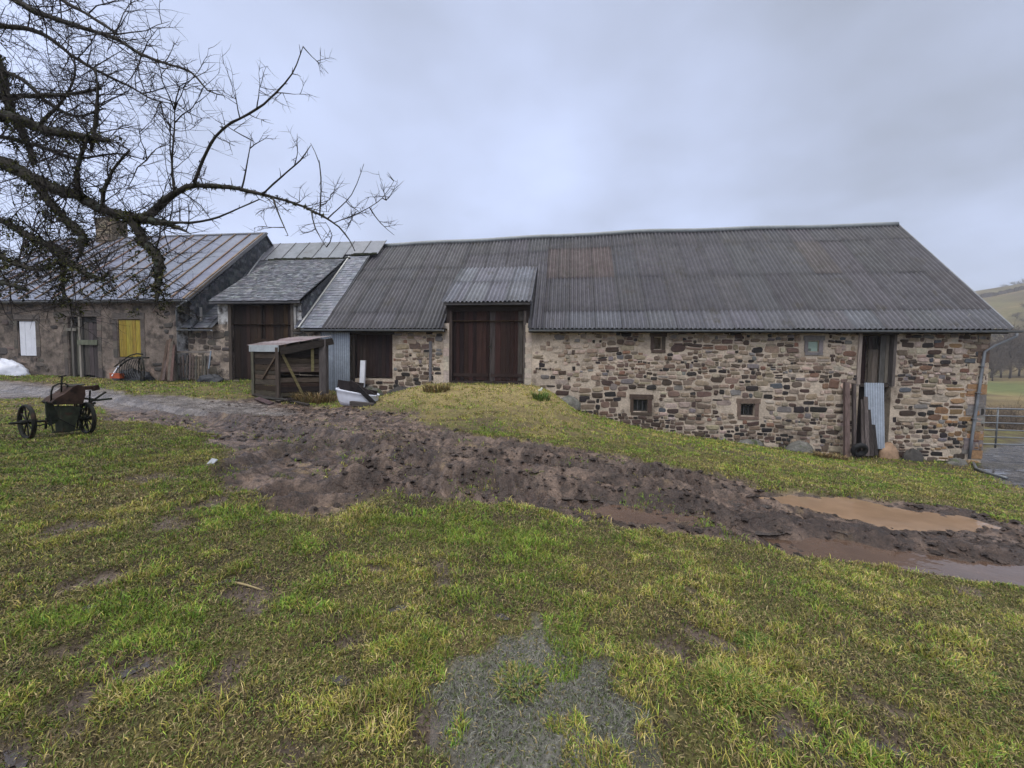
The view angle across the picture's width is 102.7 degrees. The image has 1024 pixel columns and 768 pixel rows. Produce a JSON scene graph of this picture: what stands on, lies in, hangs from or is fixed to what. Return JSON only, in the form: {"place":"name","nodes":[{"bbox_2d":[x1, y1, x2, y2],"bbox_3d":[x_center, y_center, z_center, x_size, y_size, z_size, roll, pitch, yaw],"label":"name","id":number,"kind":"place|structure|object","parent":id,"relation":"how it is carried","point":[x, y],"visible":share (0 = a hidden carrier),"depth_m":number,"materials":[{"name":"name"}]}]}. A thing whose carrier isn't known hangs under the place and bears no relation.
{"place":"outdoors","nodes":[
{"label":"outdoors","id":0,"kind":"place"},
{"bbox_2d":[197,374,223,381],"bbox_3d":[-13.613,-0.274,18.503,1.244,0.417,0.465,1,3,0],"label":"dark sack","id":1,"kind":"object","parent":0,"point":[211,378],"visible":0.96,"depth_m":18.37,"materials":[{"name":"grey fabric"}]},
{"bbox_2d":[0,374,1023,767],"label":"ground","id":2,"kind":"structure","parent":0,"point":[516,410],"depth_m":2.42,"materials":[{"name":"green plant"}]},
{"bbox_2d":[0,358,29,375],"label":"white tarpaulin","id":3,"kind":"object","parent":2,"relation":"on","point":[10,367],"visible":0.94,"depth_m":19.50,"materials":[{"name":"plastic"}]},
{"bbox_2d":[8,375,111,438],"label":"horse drawn planter","id":4,"kind":"object","parent":2,"relation":"on","point":[64,419],"visible":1,"depth_m":7.82,"materials":[{"name":"metal"}]},
{"bbox_2d":[109,373,123,377],"bbox_3d":[-17.930,-0.381,18.667,0.521,0.230,0.367,1,3,7],"label":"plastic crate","id":5,"kind":"object","parent":2,"relation":"on","point":[117,375],"visible":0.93,"depth_m":18.50,"materials":[{"name":"orange plastic"}]},
{"bbox_2d":[114,353,149,381],"bbox_3d":[-17.232,-0.689,18.652,2.116,1.450,0.584,1,3,14],"label":"hay rake","id":6,"kind":"object","parent":2,"relation":"on","point":[141,372],"visible":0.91,"depth_m":18.53,"materials":[{"name":"metal"}]},
{"bbox_2d":[112,368,155,380],"bbox_3d":[-17.591,-0.399,19.042,1.917,0.746,0.795,1,3,0],"label":"tarpaulin","id":7,"kind":"object","parent":2,"relation":"on","point":[147,377],"visible":0.6,"depth_m":18.82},
{"bbox_2d":[0,217,304,380],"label":"house","id":8,"kind":"structure","parent":2,"relation":"on","point":[37,348],"depth_m":19.78,"materials":[{"name":"stone"}]},
{"bbox_2d":[66,317,98,376],"bbox_3d":[-20.483,-1.726,19.615,1.715,3.002,0.200,1,3,7],"label":"plank door","id":9,"kind":"structure","parent":8,"relation":"in","point":[84,351],"depth_m":19.61,"materials":[{"name":"grey wood"}]},
{"bbox_2d":[160,340,168,380],"bbox_3d":[-15.852,-1.084,18.688,0.133,1.883,0.548,0,3,-6],"label":"leaning board","id":10,"kind":"object","parent":2,"relation":"on","point":[165,352],"visible":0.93,"depth_m":18.71,"materials":[{"name":"brown wood"}]},
{"bbox_2d":[162,358,166,380],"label":"leaning board","id":11,"kind":"object","parent":2,"relation":"on","point":[164,372],"visible":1,"depth_m":18.44,"materials":[{"name":"brown wood"}]},
{"bbox_2d":[164,338,171,380],"bbox_3d":[-15.643,-1.113,18.624,0.132,1.943,0.595,0,3,-13],"label":"leaning board","id":12,"kind":"object","parent":2,"relation":"on","point":[168,351],"visible":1,"depth_m":18.61,"materials":[{"name":"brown wood"}]},
{"bbox_2d":[167,341,173,380],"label":"leaning board","id":13,"kind":"object","parent":2,"relation":"on","point":[170,357],"visible":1,"depth_m":18.56,"materials":[{"name":"brown wood"}]},
{"bbox_2d":[170,344,175,380],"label":"leaning board","id":14,"kind":"object","parent":2,"relation":"on","point":[172,363],"visible":1,"depth_m":18.50,"materials":[{"name":"brown wood"}]},
{"bbox_2d":[176,351,210,379],"bbox_3d":[-14.668,-0.855,18.856,1.737,1.329,0.082,1,3,7],"label":"slatted hurdle","id":15,"kind":"object","parent":2,"relation":"on","point":[182,364],"visible":0.85,"depth_m":18.83,"materials":[{"name":"grey wood"}]},
{"bbox_2d":[0,0,402,342],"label":"apple tree","id":16,"kind":"object","parent":2,"relation":"on","point":[45,188],"visible":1,"depth_m":4.80,"materials":[{"name":"brown plant"}]},
{"bbox_2d":[207,458,217,463],"bbox_3d":[-4.271,1.103,5.835,0.102,0.077,0.082,1,3,6],"label":"plastic scrap","id":17,"kind":"object","parent":2,"relation":"on","point":[212,460],"visible":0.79,"depth_m":5.85,"materials":[{"name":"white plastic"}]},
{"bbox_2d":[231,581,262,589],"bbox_3d":[-1.851,1.407,2.861,0.259,0.032,0.014,1,3,14],"label":"dead stick","id":18,"kind":"object","parent":2,"relation":"on","point":[244,584],"visible":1,"depth_m":2.86,"materials":[{"name":"beige wood"}]},
{"bbox_2d":[252,393,282,402],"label":"rotten board","id":19,"kind":"object","parent":2,"relation":"on","point":[261,396],"visible":0.79,"depth_m":15.32,"materials":[{"name":"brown wood"}]},
{"bbox_2d":[262,397,300,400],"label":"rotten board","id":20,"kind":"object","parent":2,"relation":"on","point":[268,398],"visible":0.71,"depth_m":15.00,"materials":[{"name":"grey wood"}]},
{"bbox_2d":[177,240,386,380],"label":"slate outbuilding","id":21,"kind":"structure","parent":2,"relation":"on","point":[313,274],"depth_m":19.27,"materials":[{"name":"stone"}]},
{"bbox_2d":[233,305,290,378],"bbox_3d":[-11.557,-1.922,19.048,3.000,3.460,0.086,1,3,7],"label":"cart door","id":22,"kind":"structure","parent":21,"relation":"in","point":[244,335],"depth_m":19.06,"materials":[{"name":"brown wood"}]},
{"bbox_2d":[270,396,309,405],"bbox_3d":[-8.143,0.595,14.911,2.392,0.239,0.107,2,3,30],"label":"rotten board","id":23,"kind":"object","parent":2,"relation":"on","point":[299,402],"visible":0.79,"depth_m":14.65,"materials":[{"name":"grey wood"}]},
{"bbox_2d":[249,336,333,397],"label":"plank shed","id":24,"kind":"structure","parent":2,"relation":"on","point":[303,356],"depth_m":15.70,"materials":[{"name":"brown wood"}]},
{"bbox_2d":[289,391,337,403],"bbox_3d":[-7.478,0.425,15.573,2.127,0.556,2.350,1,3,0],"label":"grass tuft","id":25,"kind":"object","parent":2,"relation":"on","point":[315,398],"visible":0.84,"depth_m":15.18,"materials":[{"name":"brown plant"}]},
{"bbox_2d":[335,387,379,405],"bbox_3d":[-5.015,0.424,13.347,1.325,0.620,0.880,1,3,0],"label":"bath tub","id":26,"kind":"object","parent":2,"relation":"on","point":[345,397],"visible":0.69,"depth_m":12.96,"materials":[{"name":"white ceramic"}]},
{"bbox_2d":[337,380,363,391],"bbox_3d":[-5.272,0.067,13.374,0.880,0.397,0.072,1,3,3],"label":"dark board","id":27,"kind":"object","parent":26,"relation":"on","point":[342,385],"visible":0.57,"depth_m":13.35,"materials":[{"name":"brown wood"}]},
{"bbox_2d":[346,389,377,393],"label":"dark board","id":28,"kind":"object","parent":26,"relation":"on","point":[374,391],"visible":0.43,"depth_m":13.39,"materials":[{"name":"brown wood"}]},
{"bbox_2d":[348,380,376,396],"bbox_3d":[-4.823,0.188,13.244,0.943,0.616,0.072,1,3,1],"label":"dark board","id":29,"kind":"object","parent":26,"relation":"on","point":[351,383],"visible":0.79,"depth_m":13.21,"materials":[{"name":"brown wood"}]},
{"bbox_2d":[356,386,375,403],"bbox_3d":[-4.593,0.367,12.911,0.615,0.631,0.080,0,3,-6],"label":"dark board","id":30,"kind":"object","parent":26,"relation":"on","point":[364,393],"visible":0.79,"depth_m":12.88,"materials":[{"name":"brown wood"}]},
{"bbox_2d":[349,401,374,406],"bbox_3d":[-4.650,0.629,12.726,0.717,0.194,0.200,1,3,0],"label":"timber block","id":31,"kind":"object","parent":2,"relation":"on","point":[357,403],"depth_m":12.63,"materials":[{"name":"grey wood"}]},
{"bbox_2d":[365,386,383,395],"bbox_3d":[-6.253,0.370,18.233,1.088,0.558,0.435,1,3,0],"label":"boulder","id":32,"kind":"object","parent":2,"relation":"on","point":[380,392],"visible":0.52,"depth_m":18.16,"materials":[{"name":"grey stone"}]},
{"bbox_2d":[359,360,365,386],"bbox_3d":[-6.572,-0.451,18.032,0.220,1.172,0.220,1,3,7],"label":"white post","id":33,"kind":"object","parent":32,"relation":"on","point":[362,370],"visible":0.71,"depth_m":17.99,"materials":[{"name":"paint"}]},
{"bbox_2d":[387,386,409,393],"bbox_3d":[-4.820,0.427,18.003,1.624,0.708,0.536,1,3,0],"label":"boulder","id":34,"kind":"object","parent":2,"relation":"on","point":[398,388],"visible":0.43,"depth_m":17.89,"materials":[{"name":"grey stone"}]},
{"bbox_2d":[421,381,452,392],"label":"grass tuft","id":35,"kind":"object","parent":2,"relation":"on","point":[436,388],"visible":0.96,"depth_m":14.78,"materials":[{"name":"yellow plant"}]},
{"bbox_2d":[487,658,549,703],"bbox_3d":[0.040,1.489,2.053,0.319,0.058,0.300,2,3,29],"label":"grass tuft","id":36,"kind":"object","parent":2,"relation":"on","point":[517,676],"visible":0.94,"depth_m":2.06,"materials":[{"name":"green plant"}]},
{"bbox_2d":[531,390,555,400],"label":"grass tuft","id":37,"kind":"object","parent":2,"relation":"on","point":[543,396],"visible":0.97,"depth_m":13.56,"materials":[{"name":"green plant"}]},
{"bbox_2d":[561,395,580,409],"bbox_3d":[2.241,0.729,16.276,0.948,0.609,0.750,0,3,-17],"label":"boulder","id":38,"kind":"object","parent":2,"relation":"on","point":[573,402],"visible":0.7,"depth_m":16.03,"materials":[{"name":"grey stone"}]},
{"bbox_2d":[300,222,1022,462],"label":"barn","id":39,"kind":"structure","parent":2,"relation":"on","point":[773,335],"depth_m":17.07,"materials":[{"name":"stone"}]},
{"bbox_2d":[321,332,349,390],"bbox_3d":[-7.897,-1.008,18.312,1.380,2.782,0.046,1,3,7],"label":"sheet metal door","id":40,"kind":"structure","parent":39,"relation":"in","point":[339,352],"depth_m":18.28,"materials":[{"name":"grey metal"}]},
{"bbox_2d":[320,332,394,380],"bbox_3d":[-6.911,-1.250,18.417,3.500,2.260,0.234,1,3,7],"label":"plank door","id":41,"kind":"structure","parent":39,"relation":"in","point":[375,348],"depth_m":18.38,"materials":[{"name":"brown wood"}]},
{"bbox_2d":[453,311,489,380],"bbox_3d":[-1.781,-1.648,17.775,1.622,3.007,0.059,1,3,7],"label":"door leaf","id":42,"kind":"structure","parent":39,"relation":"in","point":[471,334],"depth_m":17.77,"materials":[{"name":"brown wood"}]},
{"bbox_2d":[490,311,522,380],"bbox_3d":[-0.249,-1.622,17.576,1.413,3.001,0.062,1,3,8],"label":"door leaf","id":43,"kind":"structure","parent":39,"relation":"in","point":[506,330],"depth_m":17.57,"materials":[{"name":"brown wood"}]},
{"bbox_2d":[633,399,646,410],"bbox_3d":[5.314,0.876,17.028,0.582,0.500,0.100,1,3,4],"label":"window","id":44,"kind":"structure","parent":39,"relation":"in","point":[638,404],"depth_m":17.02,"materials":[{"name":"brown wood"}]},
{"bbox_2d":[741,404,752,415],"bbox_3d":[9.408,1.024,16.500,0.522,0.480,0.092,1,3,5],"label":"window","id":45,"kind":"structure","parent":39,"relation":"in","point":[746,409],"depth_m":16.48,"materials":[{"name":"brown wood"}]},
{"bbox_2d":[808,341,817,350],"bbox_3d":[11.694,-1.463,15.950,0.360,0.380,0.038,1,3,7],"label":"blocked window","id":46,"kind":"structure","parent":39,"relation":"in","point":[812,346],"depth_m":15.94,"materials":[{"name":"glass"}]},
{"bbox_2d":[856,335,889,453],"bbox_3d":[13.927,0.497,15.957,1.120,4.739,0.325,1,3,7],"label":"stable door","id":47,"kind":"structure","parent":39,"relation":"in","point":[872,367],"depth_m":15.89,"materials":[{"name":"brown wood"}]},
{"bbox_2d":[687,654,785,720],"bbox_3d":[1.121,1.534,2.087,0.435,0.115,0.437,1,3,0],"label":"grass tuft","id":48,"kind":"object","parent":2,"relation":"on","point":[737,697],"visible":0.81,"depth_m":2.04,"materials":[{"name":"green plant"}]},
{"bbox_2d":[738,439,763,445],"bbox_3d":[9.293,2.317,16.025,1.096,0.366,0.456,1,3,0],"label":"boulder","id":49,"kind":"object","parent":2,"relation":"on","point":[753,441],"visible":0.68,"depth_m":15.92,"materials":[{"name":"grey stone"}]},
{"bbox_2d":[731,625,774,652],"bbox_3d":[1.468,1.571,2.498,0.270,0.091,0.280,1,3,0],"label":"grass tuft","id":50,"kind":"object","parent":2,"relation":"on","point":[751,638],"visible":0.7,"depth_m":2.52,"materials":[{"name":"green plant"}]},
{"bbox_2d":[785,440,813,452],"bbox_3d":[11.027,2.455,15.711,1.060,0.592,0.661,1,3,0],"label":"boulder","id":51,"kind":"object","parent":2,"relation":"on","point":[801,446],"visible":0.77,"depth_m":15.54,"materials":[{"name":"grey stone"}]},
{"bbox_2d":[810,450,852,461],"bbox_3d":[10.979,2.481,14.197,1.387,0.379,1.304,2,3,25],"label":"grass tuft","id":52,"kind":"object","parent":2,"relation":"on","point":[830,456],"visible":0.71,"depth_m":14.09,"materials":[{"name":"plant"}]},
{"bbox_2d":[843,382,849,456],"bbox_3d":[12.705,1.375,15.557,0.187,2.890,0.606,2,3,24],"label":"leaning post","id":53,"kind":"object","parent":2,"relation":"on","point":[846,418],"visible":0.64,"depth_m":15.52,"materials":[{"name":"brown wood"}]},
{"bbox_2d":[852,384,855,455],"bbox_3d":[13.018,1.357,15.591,0.118,2.743,0.444,2,3,19],"label":"leaning post","id":54,"kind":"object","parent":2,"relation":"on","point":[853,414],"visible":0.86,"depth_m":15.57,"materials":[{"name":"brown wood"}]},
{"bbox_2d":[850,443,868,456],"bbox_3d":[12.868,2.440,15.169,0.565,0.544,0.326,1,3,0],"label":"old tyre","id":55,"kind":"object","parent":2,"relation":"on","point":[856,446],"visible":1,"depth_m":15.12,"materials":[{"name":"rubber"}]},
{"bbox_2d":[860,399,864,455],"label":"broken board","id":56,"kind":"object","parent":2,"relation":"on","point":[862,422],"visible":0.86,"depth_m":15.50,"materials":[{"name":"grey wood"}]},
{"bbox_2d":[863,397,869,455],"bbox_3d":[13.380,1.589,15.454,0.133,2.212,0.388,1,3,14],"label":"broken board","id":57,"kind":"object","parent":2,"relation":"on","point":[866,422],"visible":1,"depth_m":15.45,"materials":[{"name":"grey wood"}]},
{"bbox_2d":[868,410,874,455],"bbox_3d":[13.492,1.831,15.421,0.140,1.710,0.370,1,3,7],"label":"broken board","id":58,"kind":"object","parent":2,"relation":"on","point":[871,443],"visible":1,"depth_m":15.38,"materials":[{"name":"grey wood"}]},
{"bbox_2d":[864,383,884,448],"bbox_3d":[13.739,1.202,15.537,0.676,2.486,0.256,1,3,7],"label":"tin sheet","id":59,"kind":"object","parent":2,"relation":"on","point":[874,393],"visible":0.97,"depth_m":15.54,"materials":[{"name":"silver metal"}]},
{"bbox_2d":[872,424,878,454],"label":"broken board","id":60,"kind":"object","parent":2,"relation":"on","point":[875,441],"visible":1,"depth_m":15.36,"materials":[{"name":"grey wood"}]},
{"bbox_2d":[878,442,898,459],"bbox_3d":[14.253,2.599,15.500,0.744,0.850,0.437,1,3,0],"label":"boulder","id":61,"kind":"object","parent":2,"relation":"on","point":[889,450],"visible":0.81,"depth_m":15.36,"materials":[{"name":"beige stone"}]},
{"bbox_2d":[902,448,923,461],"bbox_3d":[15.023,2.703,15.308,0.746,0.631,0.368,1,3,0],"label":"boulder","id":62,"kind":"object","parent":2,"relation":"on","point":[912,454],"visible":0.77,"depth_m":15.21,"materials":[{"name":"grey stone"}]},
{"bbox_2d":[881,634,1013,700],"bbox_3d":[2.556,1.668,2.437,0.561,0.108,0.575,1,3,0],"label":"grass tuft","id":63,"kind":"object","parent":2,"relation":"on","point":[990,673],"visible":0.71,"depth_m":2.38,"materials":[{"name":"green plant"}]},
{"bbox_2d":[945,458,967,465],"bbox_3d":[16.456,2.904,15.185,0.828,0.399,0.441,1,3,0],"label":"boulder","id":64,"kind":"object","parent":2,"relation":"on","point":[957,461],"visible":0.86,"depth_m":15.06,"materials":[{"name":"grey stone"}]},
{"bbox_2d":[972,461,1007,478],"bbox_3d":[16.590,2.951,14.468,0.308,0.226,3.869,3,4,37],"label":"drain pipe","id":65,"kind":"object","parent":2,"relation":"on","point":[985,472],"visible":0.83,"depth_m":13.69,"materials":[{"name":"metal"}]},
{"bbox_3d":[17.951,2.322,16.771,0.120,3.313,0.120,1,3,0],"label":"gate post","id":66,"kind":"object","parent":2,"relation":"on","visible":0},
{"bbox_2d":[983,407,1023,447],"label":"field gate","id":67,"kind":"structure","parent":66,"relation":"attached to","point":[996,430],"depth_m":16.49,"materials":[{"name":"metal"}]},
{"bbox_2d":[0,380,1023,565],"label":"mud track","id":68,"kind":"structure","parent":0,"point":[299,492],"depth_m":6.23,"materials":[{"name":"brown soil"}]},
{"bbox_2d":[254,397,273,404],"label":"rotten board","id":69,"kind":"object","parent":68,"relation":"on","point":[263,400],"visible":0.93,"depth_m":14.74,"materials":[{"name":"grey wood"}]},
{"bbox_2d":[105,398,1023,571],"bbox_3d":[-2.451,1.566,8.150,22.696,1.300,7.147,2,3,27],"label":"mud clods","id":70,"kind":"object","parent":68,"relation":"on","point":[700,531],"visible":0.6,"depth_m":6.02,"materials":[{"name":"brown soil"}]},
{"bbox_2d":[583,505,697,525],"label":"puddle","id":71,"kind":"object","parent":68,"relation":"on","point":[627,515],"visible":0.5,"depth_m":5.03,"materials":[{"name":"liquid"}]},
{"bbox_2d":[759,495,1000,532],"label":"puddle","id":72,"kind":"object","parent":68,"relation":"on","point":[878,515],"visible":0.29,"depth_m":6.13,"materials":[{"name":"liquid"}]},
{"bbox_2d":[0,0,1023,290],"label":"sky","id":73,"kind":"structure","parent":0,"point":[494,118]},
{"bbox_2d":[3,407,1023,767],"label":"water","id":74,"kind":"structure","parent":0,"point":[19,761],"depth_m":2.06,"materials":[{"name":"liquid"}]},
{"bbox_2d":[766,537,1023,586],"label":"water","id":75,"kind":"structure","parent":0,"point":[848,550],"depth_m":4.42,"materials":[{"name":"liquid"}]},
{"bbox_2d":[975,283,1023,429],"bbox_3d":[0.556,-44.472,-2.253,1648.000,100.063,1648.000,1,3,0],"label":"hill","id":76,"kind":"structure","parent":0,"point":[1003,389],"depth_m":121.26,"materials":[{"name":"green plant"}]},
{"bbox_2d":[0,199,62,265],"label":"bare tree","id":77,"kind":"object","parent":76,"relation":"on","point":[31,230],"depth_m":33.55,"materials":[{"name":"brown plant"}]},
{"bbox_2d":[985,405,1011,428],"bbox_3d":[31.389,2.433,27.029,4.218,3.073,4.077,1,3,0],"label":"bramble bush","id":78,"kind":"object","parent":76,"relation":"on","point":[989,418],"visible":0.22,"depth_m":26.37,"materials":[{"name":"plant"}]},
{"bbox_2d":[978,286,1023,297],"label":"field hedge","id":79,"kind":"object","parent":76,"relation":"on","point":[1006,291],"visible":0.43,"depth_m":331.00,"materials":[{"name":"grey plant"}]},
{"bbox_2d":[988,346,1018,380],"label":"bare tree","id":80,"kind":"object","parent":76,"relation":"on","point":[1000,366],"visible":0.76,"depth_m":103.08,"materials":[{"name":"grey plant"}]},
{"bbox_2d":[985,404,1021,428],"bbox_3d":[34.261,2.270,29.334,3.301,2.445,4.325,1,3,0],"label":"bramble bush","id":81,"kind":"object","parent":76,"relation":"on","point":[1004,417],"visible":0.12,"depth_m":28.68,"materials":[{"name":"brown plant"}]},
{"bbox_2d":[985,393,1023,431],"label":"bramble bush","id":82,"kind":"object","parent":76,"relation":"on","point":[1012,419],"visible":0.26,"depth_m":27.36,"materials":[{"name":"plant"}]},
{"bbox_2d":[986,402,1023,431],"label":"bramble bush","id":83,"kind":"object","parent":76,"relation":"on","point":[1012,421],"visible":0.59,"depth_m":25.93,"materials":[{"name":"plant"}]},
{"bbox_2d":[991,328,1020,346],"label":"bare tree","id":84,"kind":"object","parent":76,"relation":"on","point":[994,335],"visible":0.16,"depth_m":151.22,"materials":[{"name":"grey plant"}]},
{"bbox_2d":[989,319,1023,377],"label":"bare tree","id":85,"kind":"object","parent":76,"relation":"on","point":[1011,346],"visible":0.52,"depth_m":108.87,"materials":[{"name":"grey plant"}]},
{"bbox_2d":[989,328,1023,377],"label":"bare tree","id":86,"kind":"object","parent":76,"relation":"on","point":[996,351],"visible":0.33,"depth_m":109.88,"materials":[{"name":"grey plant"}]},
{"bbox_2d":[989,338,1023,377],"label":"bare tree","id":87,"kind":"object","parent":76,"relation":"on","point":[1003,354],"visible":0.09,"depth_m":116.70,"materials":[{"name":"grey plant"}]},
{"bbox_2d":[994,400,1023,429],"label":"bramble bush","id":88,"kind":"object","parent":76,"relation":"on","point":[1014,414],"visible":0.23,"depth_m":30.12,"materials":[{"name":"brown plant"}]},
{"bbox_2d":[996,328,1023,375],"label":"bare tree","id":89,"kind":"object","parent":76,"relation":"on","point":[1019,371],"visible":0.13,"depth_m":119.64,"materials":[{"name":"grey plant"}]},
{"bbox_2d":[1009,311,1023,317],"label":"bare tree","id":90,"kind":"object","parent":76,"relation":"on","point":[1016,314],"visible":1,"depth_m":231.50,"materials":[{"name":"plant"}]},
{"bbox_2d":[1012,347,1023,370],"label":"bare tree","id":91,"kind":"object","parent":76,"relation":"on","point":[1021,360],"visible":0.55,"depth_m":112.88,"materials":[{"name":"grey plant"}]}
]}

